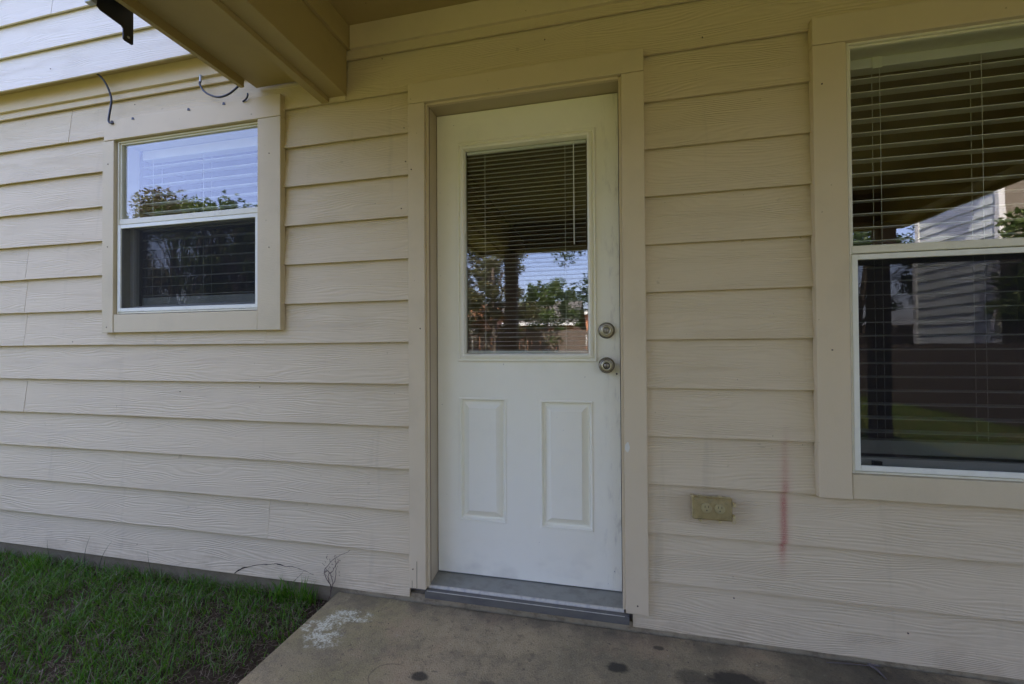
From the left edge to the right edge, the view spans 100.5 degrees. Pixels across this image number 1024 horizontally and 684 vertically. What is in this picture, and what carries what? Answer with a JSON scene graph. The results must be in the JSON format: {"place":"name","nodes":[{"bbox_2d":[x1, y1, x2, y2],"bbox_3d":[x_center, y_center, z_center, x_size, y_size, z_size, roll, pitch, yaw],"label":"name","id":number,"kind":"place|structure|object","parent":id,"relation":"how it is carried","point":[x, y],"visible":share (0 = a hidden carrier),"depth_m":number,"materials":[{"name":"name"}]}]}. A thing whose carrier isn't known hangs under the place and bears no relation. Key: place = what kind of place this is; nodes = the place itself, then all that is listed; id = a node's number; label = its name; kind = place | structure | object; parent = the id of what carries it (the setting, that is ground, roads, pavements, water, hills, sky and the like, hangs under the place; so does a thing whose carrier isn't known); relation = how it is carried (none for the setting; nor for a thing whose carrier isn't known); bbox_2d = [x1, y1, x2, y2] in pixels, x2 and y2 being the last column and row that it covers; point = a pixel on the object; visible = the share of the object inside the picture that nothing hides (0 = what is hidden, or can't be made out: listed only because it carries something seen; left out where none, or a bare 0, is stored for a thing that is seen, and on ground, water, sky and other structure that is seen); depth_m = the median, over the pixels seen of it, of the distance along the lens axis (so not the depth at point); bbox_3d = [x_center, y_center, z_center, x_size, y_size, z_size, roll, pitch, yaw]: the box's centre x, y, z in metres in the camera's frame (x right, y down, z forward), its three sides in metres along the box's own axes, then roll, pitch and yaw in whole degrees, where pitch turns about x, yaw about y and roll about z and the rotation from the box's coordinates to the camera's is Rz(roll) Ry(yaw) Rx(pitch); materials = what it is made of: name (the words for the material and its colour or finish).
{"place":"outdoors","nodes":[
{"label":"outdoors","id":0,"kind":"place"},
{"bbox_2d":[0,547,327,683],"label":"ground","id":1,"kind":"structure","parent":0,"point":[240,670],"depth_m":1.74,"materials":[{"name":"green plant"}]},
{"bbox_2d":[17,552,53,576],"bbox_3d":[-2.501,1.156,2.247,0.167,0.122,0.128,0,-1,13],"label":"grass tuft","id":2,"kind":"object","parent":1,"relation":"on","point":[36,563],"visible":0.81,"depth_m":2.23,"materials":[{"name":"green plant"}]},
{"bbox_2d":[266,574,295,605],"bbox_3d":[-1.061,1.144,1.977,0.136,0.121,0.114,-1,-1,33],"label":"grass tuft","id":3,"kind":"object","parent":1,"relation":"on","point":[278,590],"visible":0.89,"depth_m":1.97,"materials":[{"name":"green plant"}]},
{"bbox_2d":[290,577,318,606],"bbox_3d":[-0.943,1.142,1.962,0.117,0.124,0.111,-1,-1,41],"label":"grass tuft","id":4,"kind":"object","parent":1,"relation":"on","point":[304,596],"visible":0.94,"depth_m":1.95,"materials":[{"name":"green plant"}]},
{"bbox_2d":[0,0,1023,683],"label":"house","id":5,"kind":"structure","parent":1,"relation":"on","point":[322,402],"depth_m":1.91,"materials":[{"name":"paint"}]},
{"bbox_2d":[96,74,113,123],"bbox_3d":[-2.140,-1.279,2.241,0.077,0.258,0.022,0,-1,-26],"label":"cable","id":6,"kind":"object","parent":5,"relation":"attached to","point":[111,102],"visible":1,"depth_m":2.25,"materials":[{"name":"black plastic"}]},
{"bbox_2d":[117,122,257,313],"bbox_3d":[-1.648,-0.610,2.214,0.895,0.917,0.106,0,-1,13],"label":"window","id":7,"kind":"structure","parent":5,"relation":"in","point":[130,224],"depth_m":2.25,"materials":[{"name":"white plastic"}]},
{"bbox_2d":[142,136,257,305],"bbox_3d":[-1.628,-0.626,2.283,0.835,0.860,0.051,0,-1,13],"label":"window blind","id":8,"kind":"object","parent":5,"relation":"attached to","point":[226,147],"depth_m":2.28,"materials":[{"name":"beige plastic"}]},
{"bbox_2d":[198,74,244,97],"bbox_3d":[-1.428,-1.263,2.091,0.272,0.138,0.020,-1,-1,14],"label":"cable","id":9,"kind":"object","parent":5,"relation":"attached to","point":[221,96],"visible":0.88,"depth_m":2.09,"materials":[{"name":"black plastic"}]},
{"bbox_2d":[115,0,477,103],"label":"porch roof","id":10,"kind":"structure","parent":5,"relation":"attached to","point":[305,44],"depth_m":1.76,"materials":[{"name":"paint"}]},
{"bbox_2d":[85,0,132,44],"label":"mounting bracket","id":11,"kind":"object","parent":10,"relation":"attached to","point":[118,13],"visible":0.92,"depth_m":1.56,"materials":[{"name":"black metal"}]},
{"bbox_2d":[322,550,349,600],"bbox_3d":[-0.804,1.065,1.945,0.139,0.238,0.010,0,-1,11],"label":"dead vine","id":12,"kind":"object","parent":5,"relation":"attached to","point":[330,574],"visible":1,"depth_m":1.95,"materials":[{"name":"brown"}]},
{"bbox_2d":[437,93,621,590],"bbox_3d":[0.052,-0.003,1.865,0.814,2.089,0.109,0,-1,13],"label":"door","id":13,"kind":"structure","parent":5,"relation":"in","point":[529,444],"depth_m":1.86,"materials":[{"name":"white paint"}]},
{"bbox_2d":[467,139,587,352],"bbox_3d":[0.059,-0.413,1.898,0.540,0.922,0.018,0,-1,13],"label":"window blind","id":14,"kind":"object","parent":13,"relation":"attached to","point":[530,147],"depth_m":1.90,"materials":[{"name":"beige plastic"}]},
{"bbox_2d":[690,494,735,523],"bbox_3d":[0.753,0.625,1.597,0.157,0.100,0.032,0,-1,13],"label":"outlet cover","id":15,"kind":"object","parent":5,"relation":"attached to","point":[718,508],"visible":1,"depth_m":1.60,"materials":[{"name":"beige plastic"}]},
{"bbox_2d":[846,18,1023,481],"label":"window","id":16,"kind":"structure","parent":5,"relation":"in","point":[1010,29],"depth_m":1.49,"materials":[{"name":"white plastic"}]},
{"bbox_2d":[850,38,1023,459],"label":"window blind","id":17,"kind":"object","parent":5,"relation":"attached to","point":[948,56],"depth_m":1.55,"materials":[{"name":"beige plastic"}]},
{"bbox_2d":[238,592,1006,683],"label":"patio","id":18,"kind":"structure","parent":0,"point":[343,638],"depth_m":1.53,"materials":[{"name":"concrete"}]},
{"bbox_2d":[826,662,886,679],"bbox_3d":[1.186,1.122,1.479,0.166,0.009,0.062,-1,-1,25],"label":"twig","id":19,"kind":"object","parent":18,"relation":"on","point":[871,665],"visible":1,"depth_m":1.48,"materials":[{"name":"brown"}]}
]}

